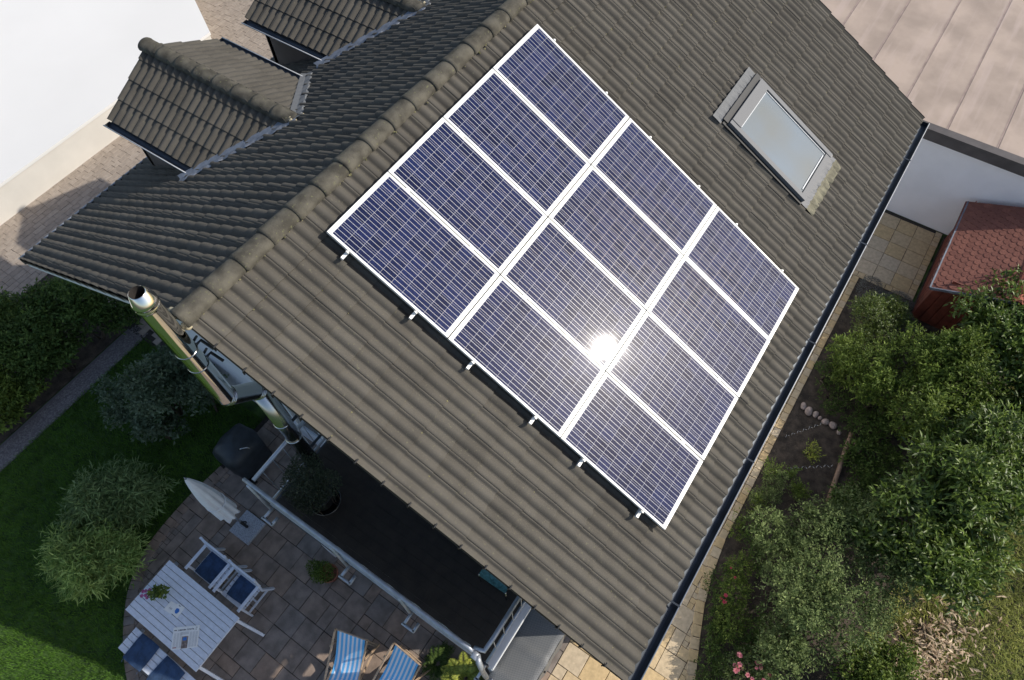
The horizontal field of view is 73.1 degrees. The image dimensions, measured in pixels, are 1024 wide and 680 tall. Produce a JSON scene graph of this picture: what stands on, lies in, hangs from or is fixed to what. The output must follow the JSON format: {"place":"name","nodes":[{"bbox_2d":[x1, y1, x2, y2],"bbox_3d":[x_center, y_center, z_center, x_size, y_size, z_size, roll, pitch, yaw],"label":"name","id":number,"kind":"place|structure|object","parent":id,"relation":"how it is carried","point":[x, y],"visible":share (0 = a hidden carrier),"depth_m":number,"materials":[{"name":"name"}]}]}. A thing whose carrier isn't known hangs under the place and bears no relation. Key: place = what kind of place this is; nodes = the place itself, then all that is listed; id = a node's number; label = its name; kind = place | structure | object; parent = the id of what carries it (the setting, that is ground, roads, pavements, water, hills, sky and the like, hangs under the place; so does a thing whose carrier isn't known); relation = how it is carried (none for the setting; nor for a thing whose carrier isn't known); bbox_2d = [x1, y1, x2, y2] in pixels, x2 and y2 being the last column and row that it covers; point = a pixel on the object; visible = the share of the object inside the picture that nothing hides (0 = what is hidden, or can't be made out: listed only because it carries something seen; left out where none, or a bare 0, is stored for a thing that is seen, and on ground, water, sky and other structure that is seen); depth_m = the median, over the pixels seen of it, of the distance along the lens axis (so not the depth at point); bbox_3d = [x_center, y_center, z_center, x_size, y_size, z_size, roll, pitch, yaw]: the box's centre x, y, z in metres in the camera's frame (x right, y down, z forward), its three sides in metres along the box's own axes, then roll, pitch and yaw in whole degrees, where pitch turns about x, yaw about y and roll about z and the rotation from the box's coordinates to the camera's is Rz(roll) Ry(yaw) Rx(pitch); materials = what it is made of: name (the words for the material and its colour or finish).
{"place":"outdoors","nodes":[
{"label":"outdoors","id":0,"kind":"place"},
{"bbox_2d":[0,275,126,443],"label":"hedge soil","id":1,"kind":"structure","parent":0,"point":[91,351],"depth_m":14.61,"materials":[{"name":"brown soil"}]},
{"bbox_2d":[0,362,51,433],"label":"hedge bush","id":2,"kind":"object","parent":1,"relation":"on","point":[11,409],"visible":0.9,"depth_m":13.47,"materials":[{"name":"green plant"}]},
{"bbox_2d":[0,286,81,399],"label":"hedge bush","id":3,"kind":"object","parent":1,"relation":"on","point":[34,361],"visible":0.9,"depth_m":13.73,"materials":[{"name":"green plant"}]},
{"bbox_2d":[8,276,143,350],"bbox_3d":[-9.082,-0.775,14.469,2.730,1.690,1.959,-25,62,-13],"label":"hedge bush","id":4,"kind":"object","parent":1,"relation":"on","point":[71,307],"visible":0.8,"depth_m":14.18,"materials":[{"name":"green plant"}]},
{"bbox_2d":[0,337,261,679],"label":"lawn grass","id":5,"kind":"structure","parent":0,"point":[71,455],"depth_m":13.09,"materials":[{"name":"green plant"}]},
{"bbox_2d":[0,0,272,344],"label":"driveway","id":6,"kind":"structure","parent":0,"point":[224,18],"depth_m":17.22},
{"bbox_2d":[123,416,570,679],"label":"patio","id":7,"kind":"structure","parent":0,"point":[289,622],"depth_m":12.14,"materials":[{"name":"grey stone"}]},
{"bbox_2d":[118,627,195,679],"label":"bench","id":8,"kind":"object","parent":7,"relation":"on","point":[155,660],"visible":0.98,"depth_m":11.35,"materials":[{"name":"white wood"}]},
{"bbox_2d":[121,633,158,673],"bbox_3d":[-6.111,5.154,11.344,0.420,0.049,0.502,28,64,16],"label":"seat cushion","id":9,"kind":"object","parent":8,"relation":"on","point":[141,652],"visible":1,"depth_m":11.34,"materials":[{"name":"blue fabric"}]},
{"bbox_2d":[146,656,184,679],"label":"seat cushion","id":10,"kind":"object","parent":8,"relation":"on","point":[167,668],"visible":1,"depth_m":11.18,"materials":[{"name":"blue fabric"}]},
{"bbox_2d":[125,560,264,679],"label":"garden table","id":11,"kind":"object","parent":7,"relation":"on","point":[165,572],"visible":0.98,"depth_m":11.38,"materials":[{"name":"white wood"}]},
{"bbox_2d":[140,584,169,600],"bbox_3d":[-5.885,4.164,11.414,0.411,0.330,0.299,9,60,6],"label":"flower pot","id":12,"kind":"object","parent":11,"relation":"on","point":[157,592],"visible":1,"depth_m":11.36,"materials":[{"name":"green plastic"}]},
{"bbox_2d":[164,601,184,617],"bbox_3d":[-5.591,4.444,11.428,0.306,0.009,0.191,24,63,15],"label":"brochure","id":13,"kind":"object","parent":11,"relation":"on","point":[174,609],"visible":1,"depth_m":11.42,"materials":[{"name":"paper"}]},
{"bbox_2d":[171,625,199,649],"bbox_3d":[-5.299,4.824,11.197,0.426,0.011,0.340,-5,60,-2],"label":"newspaper","id":14,"kind":"object","parent":11,"relation":"on","point":[185,637],"visible":1,"depth_m":11.19,"materials":[{"name":"paper"}]},
{"bbox_2d":[184,537,247,590],"bbox_3d":[-5.194,3.926,12.033,0.635,0.978,0.607,30,64,17],"label":"garden armchair","id":15,"kind":"object","parent":7,"relation":"on","point":[221,574],"visible":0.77,"depth_m":11.94,"materials":[{"name":"white wood"}]},
{"bbox_2d":[194,552,226,583],"bbox_3d":[-5.254,3.999,12.048,0.440,0.049,0.472,30,64,17],"label":"seat cushion","id":16,"kind":"object","parent":15,"relation":"on","point":[210,567],"visible":0.89,"depth_m":12.05,"materials":[{"name":"blue fabric"}]},
{"bbox_2d":[184,477,265,545],"bbox_3d":[-4.906,2.791,11.674,0.470,2.715,0.520,30,64,17],"label":"parasol","id":17,"kind":"object","parent":7,"relation":"on","point":[247,527],"visible":0.98,"depth_m":11.74,"materials":[{"name":"fabric"}]},
{"bbox_2d":[212,423,271,484],"bbox_3d":[-5.062,2.109,13.019,0.798,1.062,0.817,30,64,17],"label":"barbecue","id":18,"kind":"object","parent":7,"relation":"on","point":[241,450],"visible":0.91,"depth_m":12.68,"materials":[{"name":"metal"}]},
{"bbox_2d":[212,559,274,616],"bbox_3d":[-4.629,4.247,11.832,0.635,0.978,0.607,30,64,17],"label":"garden armchair","id":19,"kind":"object","parent":7,"relation":"on","point":[250,597],"visible":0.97,"depth_m":11.78,"materials":[{"name":"white wood"}]},
{"bbox_2d":[227,575,255,603],"bbox_3d":[-4.632,4.311,11.852,0.420,0.049,0.452,26,64,16],"label":"seat cushion","id":20,"kind":"object","parent":19,"relation":"on","point":[242,588],"visible":0.86,"depth_m":11.85,"materials":[{"name":"blue fabric"}]},
{"bbox_2d":[279,452,359,542],"bbox_3d":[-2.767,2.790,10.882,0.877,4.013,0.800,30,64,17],"label":"potted shrub","id":21,"kind":"object","parent":7,"relation":"on","point":[319,496],"visible":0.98,"depth_m":9.35,"materials":[{"name":"green plant"}]},
{"bbox_2d":[304,559,337,584],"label":"potted plant","id":22,"kind":"object","parent":7,"relation":"on","point":[327,572],"visible":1,"depth_m":12.08,"materials":[{"name":"green plant"}]},
{"bbox_2d":[324,628,379,679],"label":"deckchair","id":23,"kind":"object","parent":7,"relation":"on","point":[350,656],"visible":1,"depth_m":11.23,"materials":[{"name":"blue fabric"}]},
{"bbox_2d":[372,642,430,679],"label":"deckchair","id":24,"kind":"object","parent":7,"relation":"on","point":[402,664],"visible":0.98,"depth_m":11.04,"materials":[{"name":"blue fabric"}]},
{"bbox_2d":[422,640,458,679],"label":"fern","id":25,"kind":"object","parent":7,"relation":"on","point":[432,659],"visible":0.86,"depth_m":11.52,"materials":[{"name":"green plant"}]},
{"bbox_2d":[440,651,484,679],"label":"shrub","id":26,"kind":"object","parent":7,"relation":"on","point":[467,669],"visible":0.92,"depth_m":10.97,"materials":[{"name":"green plant"}]},
{"bbox_2d":[488,609,565,679],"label":"storage box","id":27,"kind":"object","parent":7,"relation":"on","point":[533,649],"visible":0.67,"depth_m":10.73,"materials":[{"name":"grey plastic"}]},
{"bbox_2d":[0,210,947,679],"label":"ground","id":28,"kind":"structure","parent":0,"point":[250,406],"depth_m":13.07,"materials":[{"name":"green plant"}]},
{"bbox_2d":[0,325,147,471],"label":"gravel strip","id":29,"kind":"object","parent":28,"relation":"on","point":[36,426],"visible":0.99,"depth_m":14.26,"materials":[{"name":"grey gravel"}]},
{"bbox_2d":[0,143,165,349],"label":"driveway bed","id":30,"kind":"object","parent":28,"relation":"on","point":[149,337],"visible":0.14,"depth_m":15.11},
{"bbox_2d":[29,513,156,605],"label":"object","id":31,"kind":"object","parent":28,"relation":"on","point":[79,566],"visible":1,"depth_m":11.83,"materials":[{"name":"green plant"}]},
{"bbox_2d":[0,0,211,225],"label":"annex","id":32,"kind":"object","parent":28,"relation":"on","point":[67,67],"visible":0.8,"depth_m":18.11,"materials":[{"name":"white paint"}]},
{"bbox_2d":[45,449,180,542],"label":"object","id":33,"kind":"object","parent":28,"relation":"on","point":[125,492],"visible":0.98,"depth_m":12.31,"materials":[{"name":"green plant"}]},
{"bbox_2d":[90,344,228,443],"bbox_3d":[-6.852,0.992,13.255,2.454,1.908,2.089,30,64,17],"label":"shrub","id":34,"kind":"object","parent":28,"relation":"on","point":[145,407],"visible":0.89,"depth_m":13.04,"materials":[{"name":"green plant"}]},
{"bbox_2d":[18,0,929,679],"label":"house","id":35,"kind":"structure","parent":28,"relation":"on","point":[786,136],"depth_m":9.03,"materials":[{"name":"tile"}]},
{"bbox_2d":[246,374,325,443],"bbox_3d":[-3.964,1.267,12.330,1.470,1.370,0.060,30,64,17],"label":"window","id":36,"kind":"structure","parent":35,"relation":"in","point":[311,431],"depth_m":12.52,"materials":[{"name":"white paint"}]},
{"bbox_2d":[340,39,555,260],"bbox_3d":[-0.644,-2.358,8.072,0.163,0.149,4.160,30,64,17],"label":"mounting rail","id":37,"kind":"object","parent":35,"relation":"attached to","point":[344,255],"visible":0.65,"depth_m":7.22,"materials":[{"name":"metal"}]},
{"bbox_2d":[326,172,499,337],"bbox_3d":[-1.035,-0.929,7.500,1.666,0.042,0.994,42,65,-10],"label":"solar panel","id":38,"kind":"object","parent":37,"relation":"attached to","point":[392,233],"visible":1,"depth_m":7.47,"materials":[{"name":"glass"},{"name":"silicon"},{"name":"aluminium"}]},
{"bbox_2d":[388,117,546,273],"bbox_3d":[-0.474,-1.658,7.917,1.666,0.041,0.994,42,65,-10],"label":"solar panel","id":39,"kind":"object","parent":37,"relation":"attached to","point":[445,172],"visible":1,"depth_m":7.89,"materials":[{"name":"glass"},{"name":"silicon"},{"name":"aluminium"}]},
{"bbox_2d":[492,24,628,163],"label":"solar panel","id":40,"kind":"object","parent":37,"relation":"attached to","point":[559,90],"visible":1,"depth_m":8.72,"materials":[{"name":"glass"},{"name":"silicon"},{"name":"aluminium"}]},
{"bbox_2d":[478,569,506,599],"bbox_3d":[-0.113,2.944,9.012,0.442,0.980,0.551,30,64,17],"label":"teal chair","id":41,"kind":"object","parent":35,"relation":"on","point":[486,575],"visible":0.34,"depth_m":8.97,"materials":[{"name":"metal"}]},
{"bbox_2d":[408,92,607,319],"bbox_3d":[0.045,-1.738,8.227,0.163,0.149,4.160,30,64,17],"label":"mounting rail","id":42,"kind":"object","parent":35,"relation":"attached to","point":[413,314],"visible":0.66,"depth_m":7.38,"materials":[{"name":"metal"}]},
{"bbox_2d":[443,69,589,215],"bbox_3d":[0.088,-2.386,8.332,1.666,0.040,0.994,42,65,-9],"label":"solar panel","id":43,"kind":"object","parent":42,"relation":"attached to","point":[514,138],"visible":1,"depth_m":8.31,"materials":[{"name":"glass"},{"name":"silicon"},{"name":"aluminium"}]},
{"bbox_2d":[466,136,651,369],"bbox_3d":[0.644,-1.200,8.363,0.163,0.149,4.160,30,64,17],"label":"mounting rail","id":44,"kind":"object","parent":35,"relation":"attached to","point":[470,364],"visible":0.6,"depth_m":7.51,"materials":[{"name":"metal"}]},
{"bbox_2d":[548,166,682,309],"bbox_3d":[1.319,-1.279,8.611,1.666,0.040,0.994,42,65,-10],"label":"solar panel","id":45,"kind":"object","parent":44,"relation":"attached to","point":[620,240],"visible":1,"depth_m":8.59,"materials":[{"name":"glass"},{"name":"silicon"},{"name":"aluminium"}]},
{"bbox_2d":[590,118,716,254],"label":"solar panel","id":46,"kind":"object","parent":44,"relation":"attached to","point":[657,188],"visible":1,"depth_m":9.00,"materials":[{"name":"glass"},{"name":"silicon"},{"name":"aluminium"}]},
{"bbox_2d":[528,185,699,424],"bbox_3d":[1.329,-0.584,8.517,0.163,0.149,4.160,30,64,17],"label":"mounting rail","id":47,"kind":"object","parent":35,"relation":"attached to","point":[531,420],"visible":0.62,"depth_m":7.67,"materials":[{"name":"metal"}]},
{"bbox_2d":[448,275,604,436],"bbox_3d":[0.196,0.179,7.778,1.666,0.041,0.994,42,65,-9],"label":"solar panel","id":48,"kind":"object","parent":47,"relation":"attached to","point":[512,341],"visible":1,"depth_m":7.75,"materials":[{"name":"glass"},{"name":"silicon"},{"name":"aluminium"}]},
{"bbox_2d":[501,218,645,369],"bbox_3d":[0.757,-0.550,8.196,1.666,0.042,0.994,42,65,-10],"label":"solar panel","id":49,"kind":"object","parent":47,"relation":"on","point":[565,284],"visible":1,"depth_m":8.17,"materials":[{"name":"glass"},{"name":"silicon"},{"name":"aluminium"}]},
{"bbox_2d":[576,223,737,466],"bbox_3d":[1.875,-0.093,8.641,0.163,0.149,4.160,30,64,17],"label":"mounting rail","id":50,"kind":"object","parent":35,"relation":"attached to","point":[580,462],"visible":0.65,"depth_m":7.79,"materials":[{"name":"metal"}]},
{"bbox_2d":[634,269,783,517],"bbox_3d":[2.560,0.522,8.796,0.163,0.149,4.160,30,64,17],"label":"mounting rail","id":51,"kind":"object","parent":35,"relation":"attached to","point":[638,513],"visible":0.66,"depth_m":7.94,"materials":[{"name":"metal"}]},
{"bbox_2d":[560,372,702,529],"bbox_3d":[1.427,1.287,8.057,1.666,0.042,0.994,42,65,-9],"label":"solar panel","id":52,"kind":"object","parent":51,"relation":"attached to","point":[615,434],"visible":1,"depth_m":8.03,"materials":[{"name":"glass"},{"name":"silicon"},{"name":"aluminium"}]},
{"bbox_2d":[605,311,737,459],"bbox_3d":[1.989,0.556,8.472,1.666,0.040,0.994,42,65,-9],"label":"solar panel","id":53,"kind":"object","parent":51,"relation":"attached to","point":[669,381],"visible":1,"depth_m":8.45,"materials":[{"name":"glass"},{"name":"silicon"},{"name":"aluminium"}]},
{"bbox_2d":[646,256,769,397],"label":"solar panel","id":54,"kind":"object","parent":51,"relation":"attached to","point":[712,328],"visible":1,"depth_m":8.86,"materials":[{"name":"glass"},{"name":"silicon"},{"name":"aluminium"}]},
{"bbox_2d":[683,206,798,339],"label":"solar panel","id":55,"kind":"object","parent":51,"relation":"attached to","point":[748,278],"visible":1,"depth_m":9.28,"materials":[{"name":"photovoltaic cells"},{"name":"glass"},{"name":"aluminium"}]},
{"bbox_2d":[547,210,942,679],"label":"paved path","id":56,"kind":"structure","parent":28,"relation":"on","point":[909,221],"depth_m":13.81,"materials":[{"name":"beige stone"}]},
{"bbox_2d":[695,236,1023,679],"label":"soil bed","id":57,"kind":"object","parent":28,"relation":"on","point":[788,450],"visible":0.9,"depth_m":12.86,"materials":[{"name":"brown soil"}]},
{"bbox_2d":[711,549,756,647],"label":"rose bush","id":58,"kind":"object","parent":57,"relation":"on","point":[734,579],"visible":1,"depth_m":11.59,"materials":[{"name":"green plant"}]},
{"bbox_2d":[692,510,776,679],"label":"bed plant","id":59,"kind":"object","parent":57,"relation":"on","point":[752,639],"visible":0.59,"depth_m":11.47,"materials":[{"name":"green plant"}]},
{"bbox_2d":[719,643,770,679],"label":"rose bush","id":60,"kind":"object","parent":57,"relation":"on","point":[738,665],"visible":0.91,"depth_m":10.98,"materials":[{"name":"green plant"}]},
{"bbox_2d":[726,456,784,542],"bbox_3d":[4.533,2.905,12.745,0.550,0.437,1.903,30,64,17],"label":"plant","id":61,"kind":"object","parent":57,"relation":"on","point":[757,498],"visible":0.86,"depth_m":12.63,"materials":[{"name":"green plant"}]},
{"bbox_2d":[746,469,792,510],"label":"plant","id":62,"kind":"object","parent":57,"relation":"on","point":[774,491],"visible":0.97,"depth_m":12.73,"materials":[{"name":"green plant"}]},
{"bbox_2d":[783,462,815,518],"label":"plant","id":63,"kind":"object","parent":57,"relation":"on","point":[792,473],"visible":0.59,"depth_m":12.94,"materials":[{"name":"green plant"}]},
{"bbox_2d":[786,476,815,503],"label":"plant","id":64,"kind":"object","parent":57,"relation":"on","point":[799,490],"visible":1,"depth_m":12.73,"materials":[{"name":"green plant"}]},
{"bbox_2d":[800,402,806,409],"bbox_3d":[5.849,1.323,13.847,0.119,0.090,0.167,30,64,17],"label":"fieldstone","id":65,"kind":"object","parent":57,"relation":"on","point":[803,406],"visible":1,"depth_m":13.82,"materials":[{"name":"grey stone"}]},
{"bbox_2d":[805,407,812,415],"bbox_3d":[5.929,1.417,13.790,0.154,0.128,0.201,30,64,17],"label":"fieldstone","id":66,"kind":"object","parent":57,"relation":"on","point":[808,411],"visible":1,"depth_m":13.74,"materials":[{"name":"grey stone"}]},
{"bbox_2d":[803,438,825,464],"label":"plant","id":67,"kind":"object","parent":57,"relation":"on","point":[812,455],"visible":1,"depth_m":13.16,"materials":[{"name":"green plant"}]},
{"bbox_2d":[813,411,818,417],"bbox_3d":[6.047,1.481,13.750,0.111,0.093,0.149,30,64,17],"label":"fieldstone","id":68,"kind":"object","parent":57,"relation":"on","point":[815,414],"visible":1,"depth_m":13.72,"materials":[{"name":"grey stone"}]},
{"bbox_2d":[821,418,828,424],"bbox_3d":[6.204,1.616,13.668,0.146,0.105,0.142,30,64,17],"label":"fieldstone","id":69,"kind":"object","parent":57,"relation":"on","point":[825,421],"visible":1,"depth_m":13.63,"materials":[{"name":"grey stone"}]},
{"bbox_2d":[742,482,922,679],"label":"shrub","id":70,"kind":"object","parent":57,"relation":"on","point":[801,608],"visible":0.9,"depth_m":11.01,"materials":[{"name":"green plant"}]},
{"bbox_2d":[829,421,836,428],"bbox_3d":[6.330,1.683,13.626,0.157,0.112,0.150,30,64,17],"label":"fieldstone","id":71,"kind":"object","parent":57,"relation":"on","point":[832,425],"visible":1,"depth_m":13.59,"materials":[{"name":"grey stone"}]},
{"bbox_2d":[826,432,855,500],"bbox_3d":[6.257,2.413,13.118,0.159,0.200,1.567,26,64,16],"label":"edging log","id":72,"kind":"object","parent":57,"relation":"on","point":[838,471],"visible":0.58,"depth_m":13.09,"materials":[{"name":"brown wood"}]},
{"bbox_2d":[813,336,876,437],"bbox_3d":[6.567,0.884,13.837,1.120,0.529,2.256,-6,60,-2],"label":"ground cover plant","id":73,"kind":"object","parent":57,"relation":"on","point":[847,395],"visible":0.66,"depth_m":13.67,"materials":[{"name":"green plant"}]},
{"bbox_2d":[821,403,906,521],"bbox_3d":[6.652,2.322,12.877,1.140,0.727,2.937,30,64,17],"label":"ground cover plant","id":74,"kind":"object","parent":57,"relation":"on","point":[866,477],"visible":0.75,"depth_m":12.95,"materials":[{"name":"green plant"}]},
{"bbox_2d":[826,626,927,679],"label":"shrub","id":75,"kind":"object","parent":57,"relation":"on","point":[866,669],"visible":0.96,"depth_m":10.75,"materials":[{"name":"green plant"}]},
{"bbox_2d":[846,291,917,359],"bbox_3d":[7.510,-0.325,14.116,1.468,1.219,1.858,30,64,17],"label":"shrub","id":76,"kind":"object","parent":57,"relation":"on","point":[890,309],"visible":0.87,"depth_m":13.92,"materials":[{"name":"green plant"}]},
{"bbox_2d":[824,320,942,413],"bbox_3d":[7.027,0.476,13.351,1.900,1.748,1.911,30,64,17],"label":"shrub","id":77,"kind":"object","parent":57,"relation":"on","point":[854,363],"visible":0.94,"depth_m":13.10,"materials":[{"name":"green plant"}]},
{"bbox_2d":[855,276,915,338],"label":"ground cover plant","id":78,"kind":"object","parent":57,"relation":"on","point":[889,293],"visible":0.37,"depth_m":14.95,"materials":[{"name":"green plant"}]},
{"bbox_2d":[842,588,1008,679],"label":"shrub","id":79,"kind":"object","parent":57,"relation":"on","point":[930,646],"visible":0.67,"depth_m":11.45,"materials":[{"name":"dry dead leaves"}]},
{"bbox_2d":[844,382,1023,679],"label":"rough grass","id":80,"kind":"structure","parent":57,"relation":"on","point":[1015,676],"depth_m":11.68,"materials":[{"name":"green plant"}]},
{"bbox_2d":[847,389,1023,620],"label":"laurel bush","id":81,"kind":"object","parent":57,"relation":"on","point":[958,498],"visible":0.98,"depth_m":10.98,"materials":[{"name":"green plant"}]},
{"bbox_2d":[879,323,1010,443],"bbox_3d":[7.917,0.919,12.828,1.831,2.168,2.730,63,78,28],"label":"shrub","id":82,"kind":"object","parent":57,"relation":"on","point":[964,352],"visible":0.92,"depth_m":12.35,"materials":[{"name":"green plant"}]},
{"bbox_2d":[942,263,1023,401],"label":"laurel bush","id":83,"kind":"object","parent":57,"relation":"on","point":[1004,325],"visible":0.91,"depth_m":12.68,"materials":[{"name":"green plant"}]},
{"bbox_2d":[969,379,1023,507],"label":"laurel bush","id":84,"kind":"object","parent":57,"relation":"on","point":[1016,400],"visible":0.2,"depth_m":12.17,"materials":[{"name":"green plant"}]},
{"bbox_2d":[912,201,1023,359],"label":"garden shed","id":85,"kind":"structure","parent":28,"relation":"on","point":[980,240],"depth_m":14.05,"materials":[{"name":"red tile"}]},
{"bbox_2d":[950,305,998,353],"bbox_3d":[9.591,-0.237,13.951,0.950,1.300,0.069,30,64,17],"label":"door","id":86,"kind":"structure","parent":85,"relation":"in","point":[956,326],"depth_m":14.28,"materials":[{"name":"metal"}]},
{"bbox_2d":[820,0,1023,234],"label":"garage","id":87,"kind":"structure","parent":0,"point":[953,70],"depth_m":15.22,"materials":[{"name":"stone"}]}
]}

